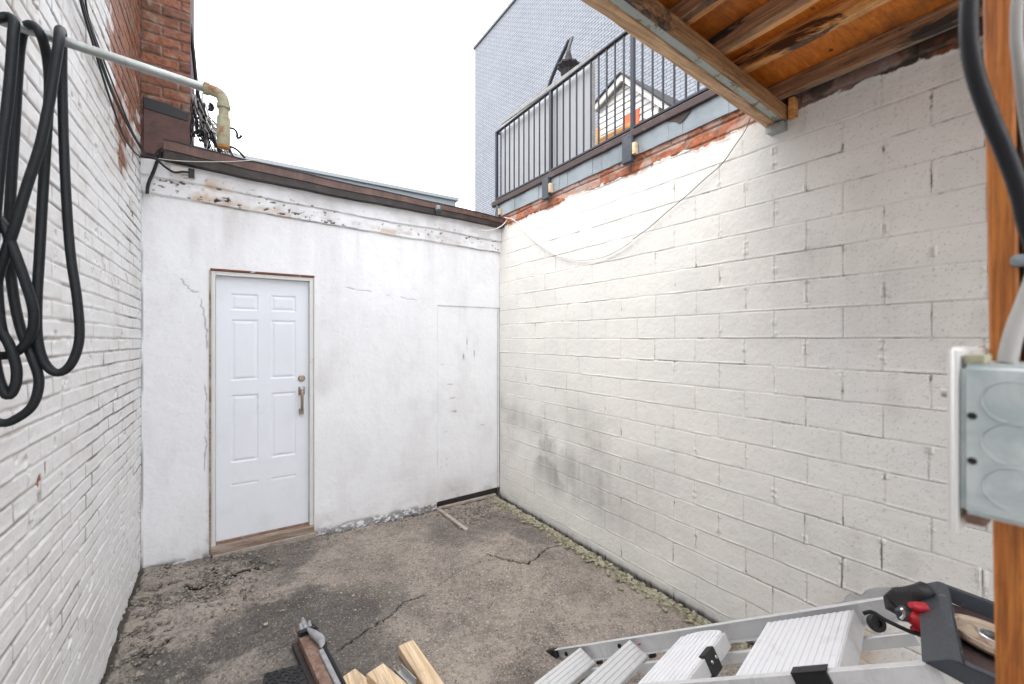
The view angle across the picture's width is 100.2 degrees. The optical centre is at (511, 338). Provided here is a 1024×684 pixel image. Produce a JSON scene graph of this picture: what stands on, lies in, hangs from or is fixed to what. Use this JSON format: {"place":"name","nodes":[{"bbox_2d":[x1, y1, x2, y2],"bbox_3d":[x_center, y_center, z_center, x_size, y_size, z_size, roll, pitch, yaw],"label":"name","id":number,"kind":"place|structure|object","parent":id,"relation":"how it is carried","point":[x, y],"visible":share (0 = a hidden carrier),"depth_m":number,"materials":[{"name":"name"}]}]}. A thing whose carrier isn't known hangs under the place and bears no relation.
{"place":"outdoors","nodes":[
{"label":"outdoors","id":0,"kind":"place"},
{"bbox_2d":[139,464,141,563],"bbox_3d":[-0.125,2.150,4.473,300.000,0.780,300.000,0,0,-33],"label":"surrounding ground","id":1,"kind":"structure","parent":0,"point":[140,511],"depth_m":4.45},
{"bbox_2d":[0,0,140,683],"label":"brick building","id":2,"kind":"structure","parent":1,"relation":"on","point":[70,467],"depth_m":1.74,"materials":[{"name":"white brick"}]},
{"bbox_2d":[79,0,140,156],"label":"wall cable","id":3,"kind":"object","parent":2,"relation":"attached to","point":[97,59],"depth_m":1.92,"materials":[{"name":"black rubber"}]},
{"bbox_2d":[82,0,144,155],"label":"wall cable","id":4,"kind":"object","parent":2,"relation":"attached to","point":[112,91],"depth_m":2.05,"materials":[{"name":"black rubber"}]},
{"bbox_2d":[0,21,230,149],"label":"service pipe","id":5,"kind":"object","parent":2,"relation":"attached to","point":[223,106],"visible":0.94,"depth_m":1.17,"materials":[{"name":"grey metal"}]},
{"bbox_2d":[0,11,84,426],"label":"hanging hose","id":6,"kind":"object","parent":5,"relation":"hanging from","point":[30,337],"visible":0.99,"depth_m":1.03,"materials":[{"name":"black rubber"}]},
{"bbox_2d":[84,0,146,154],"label":"wall cable","id":7,"kind":"object","parent":2,"relation":"attached to","point":[85,1],"depth_m":2.04,"materials":[{"name":"black rubber"}]},
{"bbox_2d":[139,156,189,172],"bbox_3d":[-2.326,-1.161,2.869,0.266,0.087,0.015,0,0,-33],"label":"corner cable","id":8,"kind":"object","parent":2,"relation":"attached to","point":[160,162],"visible":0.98,"depth_m":2.86,"materials":[{"name":"black rubber"}]},
{"bbox_2d":[141,138,504,568],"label":"shed building","id":9,"kind":"structure","parent":1,"relation":"on","point":[319,355],"depth_m":3.47,"materials":[{"name":"paint"}]},
{"bbox_2d":[145,151,162,193],"bbox_3d":[-2.423,-1.126,2.901,0.095,0.302,0.020,0,0,-33],"label":"corner cable","id":10,"kind":"object","parent":9,"relation":"attached to","point":[150,178],"visible":0.92,"depth_m":2.89,"materials":[{"name":"black rubber"}]},
{"bbox_2d":[152,148,164,156],"bbox_3d":[-2.362,-1.236,2.857,0.073,0.083,0.012,0,0,-33],"label":"corner cable","id":11,"kind":"object","parent":9,"relation":"attached to","point":[155,153],"visible":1,"depth_m":2.85,"materials":[{"name":"black rubber"}]},
{"bbox_2d":[139,0,193,165],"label":"brick pier","id":12,"kind":"structure","parent":9,"relation":"on","point":[165,44],"depth_m":2.98,"materials":[{"name":"red brick"}]},
{"bbox_2d":[190,49,191,97],"bbox_3d":[-2.355,-1.944,3.065,0.098,1.117,0.008,0,0,-33],"label":"service cable","id":13,"kind":"object","parent":12,"relation":"attached to","point":[190,71],"visible":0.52,"depth_m":3.09,"materials":[{"name":"black rubber"}]},
{"bbox_2d":[191,94,209,147],"bbox_3d":[-2.356,-1.640,3.232,0.133,0.372,0.043,0,0,-33],"label":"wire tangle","id":14,"kind":"object","parent":12,"relation":"attached to","point":[205,141],"visible":0.45,"depth_m":3.22,"materials":[{"name":"black rubber"}]},
{"bbox_2d":[191,24,221,151],"bbox_3d":[-2.349,-2.023,3.201,0.299,1.200,0.024,0,0,-33],"label":"service cable","id":15,"kind":"object","parent":12,"relation":"attached to","point":[194,65],"visible":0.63,"depth_m":3.19,"materials":[{"name":"black rubber"}]},
{"bbox_2d":[190,90,245,158],"bbox_3d":[-2.261,-1.635,3.272,0.381,0.523,0.240,0,0,-33],"label":"wire tangle","id":16,"kind":"object","parent":12,"relation":"attached to","point":[196,125],"visible":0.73,"depth_m":3.20,"materials":[{"name":"black plastic"}]},
{"bbox_2d":[159,158,290,161],"bbox_3d":[-2.033,-1.291,3.080,0.789,0.181,0.004,0,0,-33],"label":"thin white wire","id":17,"kind":"object","parent":9,"relation":"attached to","point":[228,161],"visible":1,"depth_m":3.06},
{"bbox_2d":[209,268,315,558],"bbox_3d":[-1.922,0.550,3.333,0.711,2.125,0.167,0,0,-33],"label":"door","id":18,"kind":"structure","parent":9,"relation":"in","point":[262,324],"depth_m":3.33,"materials":[{"name":"paint"}]},
{"bbox_2d":[435,205,441,214],"bbox_3d":[-0.681,-1.186,3.959,0.060,0.088,0.069,0,0,-33],"label":"security light","id":19,"kind":"object","parent":9,"relation":"attached to","point":[438,210],"visible":1,"depth_m":3.95,"materials":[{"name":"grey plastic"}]},
{"bbox_2d":[492,16,993,683],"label":"block wall","id":20,"kind":"structure","parent":1,"relation":"on","point":[720,390],"depth_m":2.27,"materials":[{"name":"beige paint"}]},
{"bbox_2d":[504,217,632,259],"bbox_3d":[0.382,-0.921,3.661,0.008,0.628,1.659,0,0,-33],"label":"wall swag cable","id":21,"kind":"object","parent":20,"relation":"attached to","point":[571,258],"depth_m":3.50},
{"bbox_2d":[495,31,709,216],"bbox_3d":[1.257,-1.712,3.416,1.252,0.982,3.515,0,0,-33],"label":"metal railing","id":22,"kind":"object","parent":20,"relation":"on","point":[629,148],"visible":0.71,"depth_m":3.44,"materials":[{"name":"metal"}]},
{"bbox_2d":[501,50,594,194],"bbox_3d":[0.274,-1.883,3.989,0.035,0.865,1.384,0,0,-33],"label":"screen board","id":23,"kind":"object","parent":22,"relation":"attached to","point":[573,113],"visible":0.62,"depth_m":3.82,"materials":[{"name":"grey metal"}]},
{"bbox_2d":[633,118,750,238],"bbox_3d":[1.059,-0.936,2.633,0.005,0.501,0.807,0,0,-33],"label":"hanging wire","id":24,"kind":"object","parent":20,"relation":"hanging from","point":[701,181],"visible":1,"depth_m":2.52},
{"bbox_2d":[581,0,982,135],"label":"timber canopy","id":25,"kind":"object","parent":20,"relation":"attached to","point":[758,61],"visible":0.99,"depth_m":1.71,"materials":[{"name":"brown wood"}]},
{"bbox_2d":[793,14,982,95],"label":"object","id":26,"kind":"object","parent":25,"relation":"attached to","point":[875,60],"visible":0.33,"depth_m":1.82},
{"bbox_3d":[4.469,0.165,3.678,6.198,3.150,6.620,0,0,-33],"label":"neighbour building","id":27,"kind":"object","parent":1,"relation":"on","visible":0},
{"bbox_2d":[547,36,579,86],"bbox_3d":[0.610,-2.643,5.654,0.293,2.468,0.991,0,0,-15],"label":"satellite dish","id":28,"kind":"object","parent":27,"relation":"on","point":[568,63],"visible":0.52,"depth_m":5.28,"materials":[{"name":"paint"}]},
{"bbox_2d":[596,122,629,144],"bbox_3d":[0.899,-1.685,3.780,0.079,0.552,0.460,0,0,-33],"label":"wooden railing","id":29,"kind":"object","parent":27,"relation":"on","point":[618,131],"visible":0.12,"depth_m":3.79,"materials":[{"name":"beige wood"}]},
{"bbox_2d":[595,72,678,137],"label":"house","id":30,"kind":"structure","parent":27,"relation":"on","point":[668,100],"depth_m":6.57,"materials":[{"name":"white"}]},
{"bbox_2d":[625,108,639,123],"bbox_3d":[1.803,-2.411,6.453,0.030,1.981,0.288,0,0,-33],"label":"door","id":31,"kind":"structure","parent":30,"relation":"in","point":[627,118],"depth_m":6.36,"materials":[{"name":"orange paint"}]},
{"bbox_2d":[139,145,458,455],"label":"flat roofed building","id":32,"kind":"structure","parent":0,"point":[434,197],"depth_m":7.57,"materials":[{"name":"metal"}]},
{"bbox_2d":[194,0,511,210],"label":"sky","id":33,"kind":"structure","parent":0,"point":[383,91],"materials":[{"name":"white"}]},
{"bbox_2d":[100,495,752,683],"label":"ground","id":34,"kind":"structure","parent":0,"point":[202,658],"depth_m":2.59,"materials":[{"name":"grey asphalt"}]},
{"bbox_2d":[262,664,307,683],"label":"rubber mat","id":35,"kind":"object","parent":34,"relation":"on","point":[294,674],"visible":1,"depth_m":2.04,"materials":[{"name":"black rubber"}]},
{"bbox_2d":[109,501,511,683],"bbox_3d":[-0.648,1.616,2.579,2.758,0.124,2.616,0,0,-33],"label":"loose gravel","id":36,"kind":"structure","parent":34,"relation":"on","point":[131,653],"depth_m":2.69,"materials":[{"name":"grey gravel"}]},
{"bbox_2d":[292,617,345,683],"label":"rusty post","id":37,"kind":"object","parent":34,"relation":"on","point":[318,665],"visible":1,"depth_m":2.12,"materials":[{"name":"metal"}]},
{"bbox_2d":[343,669,367,683],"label":"lumber offcut","id":38,"kind":"object","parent":34,"relation":"on","point":[354,676],"visible":0.71,"depth_m":2.00,"materials":[{"name":"beige wood"}]},
{"bbox_2d":[367,663,406,683],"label":"lumber offcut","id":39,"kind":"object","parent":34,"relation":"on","point":[382,673],"visible":1,"depth_m":1.95,"materials":[{"name":"beige wood"}]},
{"bbox_2d":[394,664,416,683],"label":"metal connector","id":40,"kind":"object","parent":34,"relation":"on","point":[405,675],"visible":0.66,"depth_m":2.03,"materials":[{"name":"metal"}]},
{"bbox_2d":[398,640,443,683],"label":"lumber offcut","id":41,"kind":"object","parent":34,"relation":"on","point":[417,663],"visible":1,"depth_m":2.09,"materials":[{"name":"beige wood"}]},
{"bbox_2d":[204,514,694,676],"bbox_3d":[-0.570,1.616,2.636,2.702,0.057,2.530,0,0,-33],"label":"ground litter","id":42,"kind":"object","parent":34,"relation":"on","point":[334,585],"visible":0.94,"depth_m":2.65,"materials":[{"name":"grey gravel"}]},
{"bbox_2d":[436,507,468,530],"bbox_3d":[-0.548,1.625,3.866,0.035,0.018,0.573,0,0,-35],"label":"grey board","id":43,"kind":"object","parent":34,"relation":"on","point":[452,519],"visible":1,"depth_m":3.83,"materials":[{"name":"grey wood"}]},
{"bbox_2d":[438,493,495,508],"bbox_3d":[-0.436,1.619,4.264,0.641,0.022,0.035,0,0,-34],"label":"grey board","id":44,"kind":"object","parent":34,"relation":"on","point":[465,501],"visible":1,"depth_m":4.24,"materials":[{"name":"grey wood"}]},
{"bbox_2d":[486,496,752,649],"bbox_3d":[0.686,1.623,2.970,0.197,0.049,3.420,0,0,-33],"label":"mossy rubble","id":45,"kind":"object","parent":34,"relation":"on","point":[634,583],"visible":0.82,"depth_m":2.99,"materials":[{"name":"grey gravel"}]},
{"bbox_2d":[534,581,995,683],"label":"step ladder","id":46,"kind":"object","parent":34,"relation":"on","point":[827,644],"visible":0.96,"depth_m":1.36,"materials":[{"name":"metal"}]},
{"bbox_2d":[836,586,897,603],"bbox_3d":[1.321,0.958,1.582,0.203,0.099,0.078,0,0,8],"label":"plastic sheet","id":47,"kind":"object","parent":46,"relation":"on","point":[875,592],"visible":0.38,"depth_m":1.60,"materials":[{"name":"plastic"}]},
{"bbox_2d":[862,605,920,635],"bbox_3d":[1.081,0.803,1.224,0.140,0.102,0.071,0,0,27],"label":"strap ratchet","id":48,"kind":"object","parent":46,"relation":"hanging from","point":[876,621],"visible":0.99,"depth_m":1.21,"materials":[{"name":"black metal"}]},
{"bbox_2d":[883,581,934,624],"bbox_3d":[1.183,0.789,1.264,0.127,0.136,0.061,0,0,13],"label":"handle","id":49,"kind":"object","parent":46,"relation":"on","point":[894,597],"visible":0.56,"depth_m":1.27,"materials":[{"name":"plastic"}]},
{"bbox_2d":[908,601,929,637],"bbox_3d":[1.137,0.786,1.190,0.054,0.095,0.051,0,0,-6],"label":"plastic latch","id":50,"kind":"object","parent":46,"relation":"on","point":[916,608],"visible":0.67,"depth_m":1.19,"materials":[{"name":"plastic"}]},
{"bbox_2d":[954,613,994,656],"bbox_3d":[1.228,0.766,1.086,0.183,0.045,0.183,0,0,-33],"label":"handle","id":51,"kind":"object","parent":46,"relation":"on","point":[978,633],"visible":0.44,"depth_m":1.10,"materials":[{"name":"wood"}]},
{"bbox_2d":[983,0,1023,683],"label":"timber post","id":52,"kind":"object","parent":34,"relation":"on","point":[1004,247],"visible":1,"depth_m":0.41,"materials":[{"name":"brown wood"}]},
{"bbox_2d":[941,346,1023,534],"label":"electrical box","id":53,"kind":"object","parent":52,"relation":"attached to","point":[983,392],"visible":1,"depth_m":0.35,"materials":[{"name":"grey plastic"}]},
{"bbox_2d":[996,278,1023,363],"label":"grey cable","id":54,"kind":"object","parent":53,"relation":"attached to","point":[1010,346],"visible":0.96,"depth_m":0.36,"materials":[{"name":"grey plastic"}]},
{"bbox_2d":[958,0,1023,246],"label":"black cable","id":55,"kind":"object","parent":52,"relation":"attached to","point":[997,134],"visible":1,"depth_m":0.37,"materials":[{"name":"black rubber"}]},
{"bbox_2d":[1009,0,1023,149],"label":"grey cable","id":56,"kind":"object","parent":52,"relation":"attached to","point":[1016,31],"visible":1,"depth_m":0.36,"materials":[{"name":"grey plastic"}]},
{"bbox_2d":[1010,254,1023,266],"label":"bolt head","id":57,"kind":"object","parent":52,"relation":"attached to","point":[1017,260],"visible":1,"depth_m":0.40},
{"bbox_2d":[473,0,705,215],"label":"office block","id":58,"kind":"structure","parent":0,"point":[518,46],"depth_m":17.67,"materials":[{"name":"grey brick"}]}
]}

